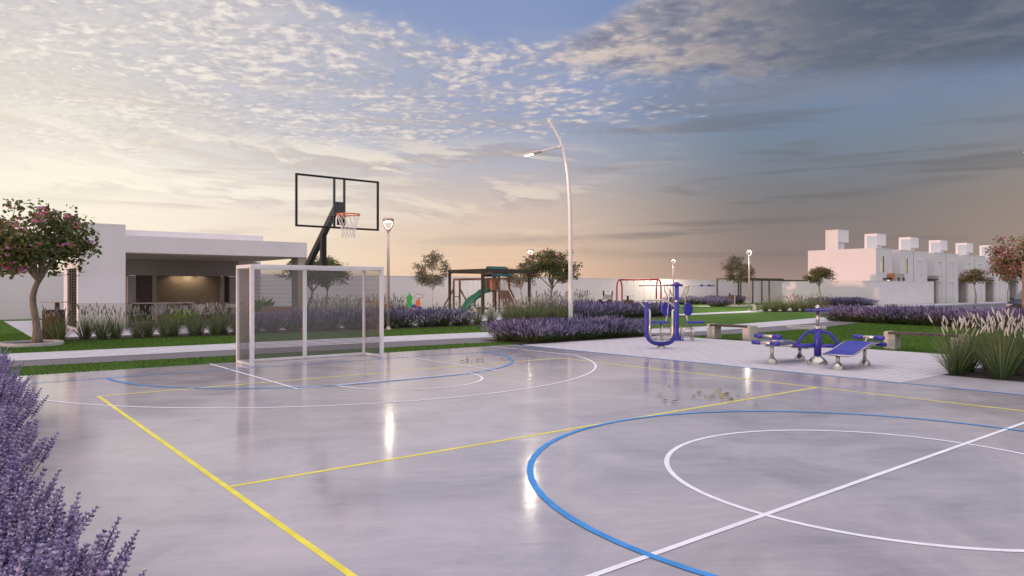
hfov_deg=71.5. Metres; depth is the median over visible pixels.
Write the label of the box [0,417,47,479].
lavender bush
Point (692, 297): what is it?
lavender bush
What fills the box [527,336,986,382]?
paver plaza
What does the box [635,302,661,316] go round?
lavender bush
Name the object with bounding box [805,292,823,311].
grass clump
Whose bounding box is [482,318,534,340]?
lavender bush
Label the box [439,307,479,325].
lavender bush
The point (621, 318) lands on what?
lavender bush
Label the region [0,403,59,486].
lavender bush
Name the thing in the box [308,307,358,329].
lavender bush
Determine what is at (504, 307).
grass clump
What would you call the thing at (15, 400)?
lavender bush
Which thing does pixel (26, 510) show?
lavender bush
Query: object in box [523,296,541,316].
grass clump
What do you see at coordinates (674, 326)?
air walker
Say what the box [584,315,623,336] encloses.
lavender bush
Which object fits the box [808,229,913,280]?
terraced house
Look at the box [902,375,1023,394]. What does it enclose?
court apron
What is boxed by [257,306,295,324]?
sofa
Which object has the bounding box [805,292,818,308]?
grass clump
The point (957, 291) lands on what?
terraced house
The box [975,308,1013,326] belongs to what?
lavender bush
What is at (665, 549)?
white court lines
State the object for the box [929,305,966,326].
lavender bush
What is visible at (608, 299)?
activity stand
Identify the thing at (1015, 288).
terraced house
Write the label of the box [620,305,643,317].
lavender bush
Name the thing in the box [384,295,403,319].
grass clump
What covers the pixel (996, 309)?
lavender bush
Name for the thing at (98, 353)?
concrete path
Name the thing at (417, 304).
rocking car
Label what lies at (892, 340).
park bench
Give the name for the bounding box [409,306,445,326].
lavender bush
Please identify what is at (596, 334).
lavender bush
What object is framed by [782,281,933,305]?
patio wall
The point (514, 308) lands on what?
grass clump
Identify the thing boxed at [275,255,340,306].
tree
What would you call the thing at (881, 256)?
window
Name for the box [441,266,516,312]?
play tower
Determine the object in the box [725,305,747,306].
tree ring
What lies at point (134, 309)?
terrace chair
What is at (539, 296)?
grass clump
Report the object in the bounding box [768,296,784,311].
grass clump
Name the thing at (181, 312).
leafy plant
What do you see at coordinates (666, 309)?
pull down chair
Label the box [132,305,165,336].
grass clump
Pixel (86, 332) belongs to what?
grass clump
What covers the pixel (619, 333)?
lavender bush
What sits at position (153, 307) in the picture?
terrace chair
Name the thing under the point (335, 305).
grass clump
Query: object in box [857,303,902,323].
lavender bush
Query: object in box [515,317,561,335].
lavender bush
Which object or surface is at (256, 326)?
lavender bush
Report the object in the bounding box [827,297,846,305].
lavender bush
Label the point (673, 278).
post lamp
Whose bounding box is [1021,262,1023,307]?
timber post
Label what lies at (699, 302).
lavender bush
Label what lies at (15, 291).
perimeter wall
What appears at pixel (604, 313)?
lavender bush
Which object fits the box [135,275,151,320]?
door
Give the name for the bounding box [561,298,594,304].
lavender bush
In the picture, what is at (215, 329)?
grass clump
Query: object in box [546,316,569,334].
lavender bush
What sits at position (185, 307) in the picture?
terrace chair
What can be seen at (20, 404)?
lavender bush
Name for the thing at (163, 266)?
pavilion
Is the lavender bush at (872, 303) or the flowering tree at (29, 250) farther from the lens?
the lavender bush at (872, 303)
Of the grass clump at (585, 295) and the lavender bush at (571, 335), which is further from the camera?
the grass clump at (585, 295)
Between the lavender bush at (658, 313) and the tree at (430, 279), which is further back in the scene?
the tree at (430, 279)
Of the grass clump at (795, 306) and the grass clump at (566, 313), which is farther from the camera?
the grass clump at (795, 306)
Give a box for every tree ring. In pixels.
[0,340,63,347]
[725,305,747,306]
[786,325,826,329]
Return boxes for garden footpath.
[679,305,780,314]
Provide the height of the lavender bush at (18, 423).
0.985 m
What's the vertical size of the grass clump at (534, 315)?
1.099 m
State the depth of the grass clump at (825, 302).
47.09 m
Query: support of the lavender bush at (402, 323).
on the soil bed
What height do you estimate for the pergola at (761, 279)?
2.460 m
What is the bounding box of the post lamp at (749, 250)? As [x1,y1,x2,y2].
[746,249,751,310]
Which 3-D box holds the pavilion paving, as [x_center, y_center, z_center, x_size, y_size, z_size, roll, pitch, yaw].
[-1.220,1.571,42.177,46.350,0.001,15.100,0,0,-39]
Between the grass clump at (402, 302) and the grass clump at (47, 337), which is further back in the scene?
the grass clump at (402, 302)
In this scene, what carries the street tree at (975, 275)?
on the sidewalk
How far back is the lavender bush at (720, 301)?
59.98 m
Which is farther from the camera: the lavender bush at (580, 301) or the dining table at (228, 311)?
the lavender bush at (580, 301)
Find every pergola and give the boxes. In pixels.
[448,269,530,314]
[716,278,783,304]
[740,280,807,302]
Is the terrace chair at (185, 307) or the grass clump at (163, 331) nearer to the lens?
the grass clump at (163, 331)
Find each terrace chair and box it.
[126,305,141,324]
[128,304,142,320]
[151,305,162,323]
[174,305,189,324]
[194,304,207,321]
[206,303,221,318]
[225,304,235,318]
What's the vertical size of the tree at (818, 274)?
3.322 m
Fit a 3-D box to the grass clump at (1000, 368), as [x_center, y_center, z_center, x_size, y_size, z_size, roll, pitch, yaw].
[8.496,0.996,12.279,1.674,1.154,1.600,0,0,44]
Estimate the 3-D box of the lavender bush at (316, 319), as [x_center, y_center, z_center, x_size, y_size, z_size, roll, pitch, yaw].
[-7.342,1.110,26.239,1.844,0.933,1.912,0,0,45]
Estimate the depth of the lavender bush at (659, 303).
39.85 m
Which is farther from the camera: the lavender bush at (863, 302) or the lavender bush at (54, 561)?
the lavender bush at (863, 302)
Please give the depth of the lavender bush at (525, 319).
20.87 m
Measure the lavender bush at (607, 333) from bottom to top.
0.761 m
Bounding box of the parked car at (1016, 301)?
[1006,290,1021,309]
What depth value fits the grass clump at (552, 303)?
35.41 m
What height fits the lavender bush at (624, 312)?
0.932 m
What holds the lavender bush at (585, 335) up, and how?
on the soil bed
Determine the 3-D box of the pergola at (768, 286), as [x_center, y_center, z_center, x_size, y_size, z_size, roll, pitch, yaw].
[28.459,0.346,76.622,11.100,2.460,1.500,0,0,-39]
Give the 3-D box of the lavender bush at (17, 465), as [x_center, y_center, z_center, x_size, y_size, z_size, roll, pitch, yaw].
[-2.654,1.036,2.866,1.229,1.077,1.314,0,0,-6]
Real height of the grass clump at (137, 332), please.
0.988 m
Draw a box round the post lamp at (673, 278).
[671,259,675,303]
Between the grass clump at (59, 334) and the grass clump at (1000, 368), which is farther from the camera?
the grass clump at (59, 334)
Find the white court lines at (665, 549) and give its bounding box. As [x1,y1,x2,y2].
[16,346,1023,575]
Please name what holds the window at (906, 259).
in the terraced house at (872, 264)
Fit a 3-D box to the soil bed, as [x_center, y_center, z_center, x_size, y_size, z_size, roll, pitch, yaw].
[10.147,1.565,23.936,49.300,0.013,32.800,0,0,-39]
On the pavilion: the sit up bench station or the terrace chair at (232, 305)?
the terrace chair at (232, 305)
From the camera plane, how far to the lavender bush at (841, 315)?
33.48 m
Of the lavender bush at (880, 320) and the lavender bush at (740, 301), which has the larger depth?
the lavender bush at (740, 301)
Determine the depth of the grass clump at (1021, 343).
12.75 m
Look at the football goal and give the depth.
15.68 m
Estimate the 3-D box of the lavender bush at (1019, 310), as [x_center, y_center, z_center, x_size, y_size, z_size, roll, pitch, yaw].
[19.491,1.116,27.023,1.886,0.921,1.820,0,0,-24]
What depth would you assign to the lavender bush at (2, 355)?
8.94 m
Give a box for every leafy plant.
[161,306,194,324]
[248,295,274,311]
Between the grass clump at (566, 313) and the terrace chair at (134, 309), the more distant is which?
the grass clump at (566, 313)
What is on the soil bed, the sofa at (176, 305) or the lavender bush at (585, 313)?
the lavender bush at (585, 313)
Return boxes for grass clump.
[27,307,65,339]
[40,305,84,339]
[65,304,103,338]
[81,302,124,338]
[97,304,134,337]
[120,307,151,337]
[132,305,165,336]
[145,302,182,336]
[152,304,188,335]
[180,303,213,335]
[183,304,212,334]
[198,301,233,334]
[209,304,235,333]
[218,305,248,334]
[308,296,329,310]
[325,297,347,322]
[332,295,353,322]
[333,296,361,320]
[367,293,391,310]
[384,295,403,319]
[390,294,416,318]
[436,299,457,325]
[456,304,475,324]
[470,301,487,324]
[481,301,500,323]
[496,298,517,319]
[498,299,519,319]
[501,297,520,313]
[507,299,526,316]
[511,303,532,320]
[514,298,534,318]
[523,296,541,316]
[525,299,546,319]
[527,290,549,308]
[532,299,552,319]
[534,298,552,320]
[541,298,561,318]
[543,296,561,317]
[544,288,565,306]
[545,299,567,316]
[552,300,567,319]
[554,290,575,301]
[560,301,575,318]
[565,289,585,302]
[575,288,595,301]
[759,295,771,310]
[767,293,782,310]
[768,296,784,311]
[777,293,792,310]
[779,294,792,311]
[789,293,803,310]
[789,293,803,311]
[798,296,810,311]
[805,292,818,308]
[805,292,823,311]
[815,294,830,311]
[920,315,995,374]
[923,314,1008,371]
[955,310,1023,370]
[960,312,1023,379]
[968,310,1023,374]
[969,308,1023,346]
[976,309,1023,364]
[1002,315,1023,349]
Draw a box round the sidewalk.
[787,301,1007,310]
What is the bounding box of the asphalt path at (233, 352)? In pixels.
[9,321,858,366]
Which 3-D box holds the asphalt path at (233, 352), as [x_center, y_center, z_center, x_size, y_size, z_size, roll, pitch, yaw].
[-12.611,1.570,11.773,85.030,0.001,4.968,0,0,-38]
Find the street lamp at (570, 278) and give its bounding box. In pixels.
[523,120,572,320]
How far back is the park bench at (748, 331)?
21.46 m
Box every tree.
[0,198,101,342]
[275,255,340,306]
[310,255,352,306]
[411,250,451,308]
[502,261,541,308]
[519,248,582,299]
[720,255,747,304]
[739,264,755,303]
[802,266,838,305]
[958,268,990,303]
[984,234,1023,307]
[997,275,1018,301]
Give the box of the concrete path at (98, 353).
[1,317,838,360]
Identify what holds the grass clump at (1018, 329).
on the soil bed
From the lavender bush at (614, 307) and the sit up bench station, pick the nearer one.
the sit up bench station
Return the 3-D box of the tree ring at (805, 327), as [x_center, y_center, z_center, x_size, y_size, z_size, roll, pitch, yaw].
[11.364,1.536,27.463,1.440,0.120,1.440,0,0,-39]
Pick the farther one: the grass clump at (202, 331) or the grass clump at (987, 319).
the grass clump at (202, 331)
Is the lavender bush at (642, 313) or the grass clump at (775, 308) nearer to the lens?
the lavender bush at (642, 313)
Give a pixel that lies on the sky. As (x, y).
(699, 134)
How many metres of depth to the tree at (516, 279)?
52.98 m
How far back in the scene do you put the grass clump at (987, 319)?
14.10 m
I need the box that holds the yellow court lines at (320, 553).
[97,358,1022,575]
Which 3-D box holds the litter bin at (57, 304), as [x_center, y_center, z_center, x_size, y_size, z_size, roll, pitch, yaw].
[-13.802,0.994,21.427,0.600,1.165,0.500,0,0,-10]
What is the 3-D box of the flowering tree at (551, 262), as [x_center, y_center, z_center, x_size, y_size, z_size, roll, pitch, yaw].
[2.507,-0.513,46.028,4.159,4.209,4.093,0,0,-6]
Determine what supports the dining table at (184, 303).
on the pavilion
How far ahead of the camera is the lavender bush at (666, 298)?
65.72 m
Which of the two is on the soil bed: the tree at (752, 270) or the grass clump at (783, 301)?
the grass clump at (783, 301)
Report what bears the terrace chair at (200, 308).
on the pavilion
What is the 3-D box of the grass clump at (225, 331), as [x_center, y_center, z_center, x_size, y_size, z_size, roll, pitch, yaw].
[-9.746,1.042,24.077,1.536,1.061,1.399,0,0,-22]
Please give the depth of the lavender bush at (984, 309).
28.75 m
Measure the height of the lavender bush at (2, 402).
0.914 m
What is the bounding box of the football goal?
[236,264,383,366]
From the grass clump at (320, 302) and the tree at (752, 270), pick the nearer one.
the grass clump at (320, 302)
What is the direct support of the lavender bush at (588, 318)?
on the soil bed
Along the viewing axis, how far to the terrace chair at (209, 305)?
32.53 m
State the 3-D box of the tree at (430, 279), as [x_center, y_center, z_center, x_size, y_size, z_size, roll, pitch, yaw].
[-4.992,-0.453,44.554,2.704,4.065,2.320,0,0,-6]
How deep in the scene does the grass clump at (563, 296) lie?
41.16 m
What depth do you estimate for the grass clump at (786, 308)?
46.99 m
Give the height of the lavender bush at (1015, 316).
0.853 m
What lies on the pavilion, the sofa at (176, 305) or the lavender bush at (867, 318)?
the sofa at (176, 305)
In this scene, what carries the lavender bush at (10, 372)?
on the soil bed
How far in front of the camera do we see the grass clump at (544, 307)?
33.76 m
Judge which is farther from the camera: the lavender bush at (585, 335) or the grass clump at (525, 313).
the grass clump at (525, 313)
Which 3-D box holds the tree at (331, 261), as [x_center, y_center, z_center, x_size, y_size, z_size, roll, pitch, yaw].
[-9.379,-0.028,35.602,2.522,3.222,2.564,0,0,42]
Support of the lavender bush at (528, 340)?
on the soil bed
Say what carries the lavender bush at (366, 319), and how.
on the soil bed
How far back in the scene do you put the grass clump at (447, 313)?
29.48 m
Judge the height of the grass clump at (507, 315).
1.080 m
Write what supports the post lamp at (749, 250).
on the lawn ground at (741, 318)
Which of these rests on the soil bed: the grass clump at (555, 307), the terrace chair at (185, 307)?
the grass clump at (555, 307)
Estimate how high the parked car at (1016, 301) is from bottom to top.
1.490 m
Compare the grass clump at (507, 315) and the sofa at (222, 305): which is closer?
the grass clump at (507, 315)
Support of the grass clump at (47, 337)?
on the soil bed
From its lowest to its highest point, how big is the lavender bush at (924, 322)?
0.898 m
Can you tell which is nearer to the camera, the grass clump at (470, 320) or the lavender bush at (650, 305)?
the grass clump at (470, 320)
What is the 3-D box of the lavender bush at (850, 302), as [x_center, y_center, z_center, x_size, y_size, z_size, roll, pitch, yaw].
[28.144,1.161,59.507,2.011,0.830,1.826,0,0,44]
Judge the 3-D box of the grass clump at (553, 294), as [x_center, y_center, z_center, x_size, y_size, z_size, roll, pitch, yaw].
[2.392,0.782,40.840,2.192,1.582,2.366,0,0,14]
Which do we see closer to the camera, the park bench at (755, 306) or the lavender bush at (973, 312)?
the lavender bush at (973, 312)
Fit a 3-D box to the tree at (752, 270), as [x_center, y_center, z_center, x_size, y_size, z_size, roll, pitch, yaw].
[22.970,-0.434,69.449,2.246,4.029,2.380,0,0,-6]
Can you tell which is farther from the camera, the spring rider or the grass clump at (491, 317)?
the spring rider
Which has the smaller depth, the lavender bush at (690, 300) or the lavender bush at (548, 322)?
the lavender bush at (548, 322)
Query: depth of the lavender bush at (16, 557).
2.27 m
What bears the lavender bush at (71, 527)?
on the soil bed
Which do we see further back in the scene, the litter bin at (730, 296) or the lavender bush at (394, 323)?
the litter bin at (730, 296)
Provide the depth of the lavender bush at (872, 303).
59.05 m
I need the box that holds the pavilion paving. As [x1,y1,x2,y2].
[4,309,504,336]
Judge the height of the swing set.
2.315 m
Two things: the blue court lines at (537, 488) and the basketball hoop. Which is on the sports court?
the blue court lines at (537, 488)
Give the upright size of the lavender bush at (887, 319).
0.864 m
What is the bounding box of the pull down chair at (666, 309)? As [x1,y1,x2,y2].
[639,282,714,340]
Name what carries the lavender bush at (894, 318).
on the lawn ground at (741, 318)
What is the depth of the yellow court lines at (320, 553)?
6.30 m
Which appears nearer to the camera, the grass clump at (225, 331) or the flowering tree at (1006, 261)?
the grass clump at (225, 331)
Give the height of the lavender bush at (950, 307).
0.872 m
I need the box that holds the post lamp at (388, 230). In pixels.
[382,218,393,329]
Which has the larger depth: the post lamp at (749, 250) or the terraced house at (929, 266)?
the terraced house at (929, 266)
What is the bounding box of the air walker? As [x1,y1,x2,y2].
[640,299,677,348]
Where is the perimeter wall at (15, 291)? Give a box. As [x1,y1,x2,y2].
[0,271,781,319]
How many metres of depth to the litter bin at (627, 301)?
37.88 m
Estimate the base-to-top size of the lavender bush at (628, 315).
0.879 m
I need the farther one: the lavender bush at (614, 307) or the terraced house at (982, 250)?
the terraced house at (982, 250)
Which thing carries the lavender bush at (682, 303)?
on the lawn ground at (741, 318)
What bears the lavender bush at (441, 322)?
on the soil bed
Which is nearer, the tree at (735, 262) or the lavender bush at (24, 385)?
the lavender bush at (24, 385)
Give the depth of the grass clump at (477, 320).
30.51 m
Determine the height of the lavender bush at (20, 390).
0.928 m
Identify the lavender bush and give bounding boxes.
[0,353,10,367]
[0,355,32,384]
[0,364,14,383]
[0,368,29,397]
[0,374,35,408]
[0,376,41,437]
[0,377,47,437]
[0,400,23,451]
[0,400,38,450]
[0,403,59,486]
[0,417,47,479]
[0,430,43,495]
[0,443,62,514]
[0,470,99,565]
[0,476,88,563]
[0,483,139,575]
[0,519,81,574]
[0,525,147,575]
[0,539,80,575]
[9,556,107,575]
[224,311,279,332]
[255,311,295,331]
[272,308,321,330]
[291,308,340,330]
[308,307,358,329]
[332,306,385,328]
[350,307,394,328]
[371,305,416,327]
[390,304,423,326]
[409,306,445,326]
[421,303,464,325]
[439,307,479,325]
[478,318,510,339]
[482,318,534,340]
[488,317,537,341]
[499,318,562,342]
[507,318,552,339]
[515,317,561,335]
[521,319,567,341]
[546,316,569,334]
[546,323,578,340]
[551,315,583,332]
[556,320,586,339]
[558,317,607,339]
[560,303,601,318]
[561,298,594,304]
[562,313,609,337]
[576,321,612,338]
[583,303,613,317]
[583,315,631,337]
[584,302,618,316]
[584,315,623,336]
[591,301,629,316]
[601,317,638,336]
[602,314,638,334]
[605,301,636,317]
[614,319,648,336]
[617,302,642,317]
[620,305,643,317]
[626,317,654,335]
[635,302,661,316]
[636,305,652,316]
[649,301,673,315]
[651,303,672,315]
[663,297,682,302]
[679,297,689,304]
[683,296,696,303]
[687,295,698,304]
[694,296,703,303]
[701,298,720,306]
[709,297,727,306]
[713,297,731,305]
[735,294,747,302]
[820,304,846,320]
[823,297,838,306]
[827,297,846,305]
[828,304,855,320]
[830,298,850,305]
[833,303,865,321]
[844,297,858,305]
[844,304,873,321]
[846,297,866,305]
[850,297,871,305]
[853,306,883,322]
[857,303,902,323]
[862,298,879,305]
[869,304,911,323]
[885,307,918,323]
[890,305,933,324]
[902,305,946,325]
[914,308,957,325]
[922,305,962,315]
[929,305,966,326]
[944,308,983,326]
[946,305,989,311]
[949,308,995,327]
[975,307,1021,328]
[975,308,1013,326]
[978,306,1020,327]
[993,306,1023,327]
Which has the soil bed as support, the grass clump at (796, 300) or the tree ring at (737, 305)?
the grass clump at (796, 300)
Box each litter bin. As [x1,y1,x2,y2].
[39,301,67,332]
[623,296,632,315]
[727,292,733,303]
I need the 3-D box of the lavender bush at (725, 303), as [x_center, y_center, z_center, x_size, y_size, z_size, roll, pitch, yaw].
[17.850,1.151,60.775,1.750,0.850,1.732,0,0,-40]
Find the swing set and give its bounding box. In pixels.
[616,279,661,301]
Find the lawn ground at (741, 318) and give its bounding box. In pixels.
[0,302,1022,381]
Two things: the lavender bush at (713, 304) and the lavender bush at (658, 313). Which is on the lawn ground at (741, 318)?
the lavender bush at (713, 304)
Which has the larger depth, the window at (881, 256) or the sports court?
the window at (881, 256)
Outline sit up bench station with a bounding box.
[751,305,886,369]
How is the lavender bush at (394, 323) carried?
on the soil bed
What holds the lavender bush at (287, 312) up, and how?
on the soil bed
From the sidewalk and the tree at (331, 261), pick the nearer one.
the tree at (331, 261)
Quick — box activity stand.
[598,291,612,304]
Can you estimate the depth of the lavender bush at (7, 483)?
2.81 m
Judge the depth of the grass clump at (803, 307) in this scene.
47.04 m
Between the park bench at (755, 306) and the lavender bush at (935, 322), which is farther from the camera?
the park bench at (755, 306)
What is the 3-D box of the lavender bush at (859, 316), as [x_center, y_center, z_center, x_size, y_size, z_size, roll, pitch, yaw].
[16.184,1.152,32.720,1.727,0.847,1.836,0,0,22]
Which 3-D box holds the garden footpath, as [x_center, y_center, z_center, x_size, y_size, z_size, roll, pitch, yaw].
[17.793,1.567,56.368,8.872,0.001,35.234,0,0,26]
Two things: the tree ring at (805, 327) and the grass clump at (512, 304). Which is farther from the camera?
the grass clump at (512, 304)
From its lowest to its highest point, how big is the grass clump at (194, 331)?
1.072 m
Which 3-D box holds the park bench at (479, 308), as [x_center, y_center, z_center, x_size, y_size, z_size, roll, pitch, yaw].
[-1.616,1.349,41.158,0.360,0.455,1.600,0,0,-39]
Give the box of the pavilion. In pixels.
[64,222,306,330]
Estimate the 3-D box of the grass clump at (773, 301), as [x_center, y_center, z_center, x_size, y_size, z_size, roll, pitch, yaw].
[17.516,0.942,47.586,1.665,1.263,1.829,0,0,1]
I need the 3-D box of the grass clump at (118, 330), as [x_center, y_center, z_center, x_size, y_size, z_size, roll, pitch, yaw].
[-12.374,1.023,22.213,1.610,1.100,1.702,0,0,-17]
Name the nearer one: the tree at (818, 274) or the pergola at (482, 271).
the pergola at (482, 271)
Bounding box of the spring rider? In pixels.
[403,292,412,307]
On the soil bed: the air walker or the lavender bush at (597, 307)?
the lavender bush at (597, 307)
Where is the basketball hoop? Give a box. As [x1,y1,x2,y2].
[295,173,378,265]
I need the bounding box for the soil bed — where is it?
[43,310,1023,381]
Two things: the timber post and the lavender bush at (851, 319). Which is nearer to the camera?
the timber post
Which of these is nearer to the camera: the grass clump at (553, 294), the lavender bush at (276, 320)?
the lavender bush at (276, 320)
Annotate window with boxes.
[880,255,883,272]
[905,258,907,272]
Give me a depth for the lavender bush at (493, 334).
21.27 m
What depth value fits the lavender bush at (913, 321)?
30.14 m
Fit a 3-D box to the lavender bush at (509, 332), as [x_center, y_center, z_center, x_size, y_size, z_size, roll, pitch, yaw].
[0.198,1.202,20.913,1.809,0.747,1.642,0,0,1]
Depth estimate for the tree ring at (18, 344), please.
19.26 m
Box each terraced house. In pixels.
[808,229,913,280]
[864,233,945,303]
[899,237,974,302]
[929,240,999,301]
[955,243,1021,300]
[979,245,992,256]
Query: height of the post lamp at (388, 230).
4.245 m
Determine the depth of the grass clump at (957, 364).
12.77 m
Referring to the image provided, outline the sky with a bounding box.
[0,0,1023,279]
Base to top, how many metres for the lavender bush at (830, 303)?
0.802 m
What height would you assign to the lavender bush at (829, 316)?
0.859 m
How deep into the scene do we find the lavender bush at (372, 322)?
27.30 m
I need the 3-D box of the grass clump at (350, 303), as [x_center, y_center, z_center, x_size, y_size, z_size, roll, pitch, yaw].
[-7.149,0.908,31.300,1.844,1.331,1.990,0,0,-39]
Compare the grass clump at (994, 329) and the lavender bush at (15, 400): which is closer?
the lavender bush at (15, 400)
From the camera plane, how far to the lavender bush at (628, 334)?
22.71 m
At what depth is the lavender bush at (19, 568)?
1.72 m
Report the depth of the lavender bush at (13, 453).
3.71 m
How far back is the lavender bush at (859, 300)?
59.06 m
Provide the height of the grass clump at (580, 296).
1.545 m
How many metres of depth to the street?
60.04 m
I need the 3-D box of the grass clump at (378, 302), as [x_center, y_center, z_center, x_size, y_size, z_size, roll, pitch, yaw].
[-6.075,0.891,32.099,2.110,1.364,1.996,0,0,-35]
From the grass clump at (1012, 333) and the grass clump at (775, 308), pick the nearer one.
the grass clump at (1012, 333)
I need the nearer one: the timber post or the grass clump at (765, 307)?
the timber post
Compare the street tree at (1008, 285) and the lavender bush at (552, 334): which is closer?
the lavender bush at (552, 334)
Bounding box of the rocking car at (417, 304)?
[412,294,423,309]
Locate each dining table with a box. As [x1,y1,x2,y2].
[127,302,193,326]
[222,307,248,322]
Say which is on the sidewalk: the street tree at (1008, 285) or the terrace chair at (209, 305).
the street tree at (1008, 285)
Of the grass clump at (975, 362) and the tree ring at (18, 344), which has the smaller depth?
the grass clump at (975, 362)
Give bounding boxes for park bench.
[474,307,494,315]
[707,324,756,340]
[753,304,771,310]
[884,331,968,349]
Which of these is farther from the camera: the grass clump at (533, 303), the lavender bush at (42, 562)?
the grass clump at (533, 303)
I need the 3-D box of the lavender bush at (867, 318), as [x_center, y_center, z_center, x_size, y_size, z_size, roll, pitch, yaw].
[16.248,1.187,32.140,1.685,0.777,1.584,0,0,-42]
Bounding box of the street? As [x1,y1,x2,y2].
[811,304,1005,313]
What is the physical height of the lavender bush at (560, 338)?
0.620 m
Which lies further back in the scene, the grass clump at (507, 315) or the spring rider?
the spring rider
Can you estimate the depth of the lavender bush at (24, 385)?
6.78 m
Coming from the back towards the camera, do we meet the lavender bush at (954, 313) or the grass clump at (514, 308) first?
the grass clump at (514, 308)
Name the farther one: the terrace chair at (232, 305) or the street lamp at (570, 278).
the street lamp at (570, 278)
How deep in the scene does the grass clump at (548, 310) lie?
34.05 m
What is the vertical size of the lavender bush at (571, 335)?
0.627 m
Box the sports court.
[13,344,1023,575]
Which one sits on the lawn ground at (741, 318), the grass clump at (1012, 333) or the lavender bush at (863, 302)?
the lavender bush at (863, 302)
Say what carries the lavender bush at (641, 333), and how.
on the soil bed
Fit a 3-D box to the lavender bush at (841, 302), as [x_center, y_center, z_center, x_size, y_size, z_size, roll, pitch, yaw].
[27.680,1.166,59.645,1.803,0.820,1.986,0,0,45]
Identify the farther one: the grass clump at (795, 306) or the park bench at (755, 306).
the park bench at (755, 306)
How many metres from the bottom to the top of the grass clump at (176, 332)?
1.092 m
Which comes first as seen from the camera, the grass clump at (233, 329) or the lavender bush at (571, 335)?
the lavender bush at (571, 335)
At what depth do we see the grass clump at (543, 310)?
32.68 m
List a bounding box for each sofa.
[154,303,202,320]
[207,302,246,318]
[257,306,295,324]
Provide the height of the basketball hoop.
1.837 m
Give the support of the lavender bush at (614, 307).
on the soil bed
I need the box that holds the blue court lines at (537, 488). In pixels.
[36,344,1023,575]
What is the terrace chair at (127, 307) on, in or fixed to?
on the pavilion
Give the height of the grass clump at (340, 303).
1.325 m
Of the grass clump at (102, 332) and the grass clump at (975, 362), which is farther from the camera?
the grass clump at (102, 332)
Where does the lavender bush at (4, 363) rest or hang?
on the soil bed
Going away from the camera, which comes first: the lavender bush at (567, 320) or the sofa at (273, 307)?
the lavender bush at (567, 320)
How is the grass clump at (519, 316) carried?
on the soil bed
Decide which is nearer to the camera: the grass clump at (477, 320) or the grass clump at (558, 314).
the grass clump at (477, 320)
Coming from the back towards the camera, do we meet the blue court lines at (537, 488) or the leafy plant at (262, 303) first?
the leafy plant at (262, 303)

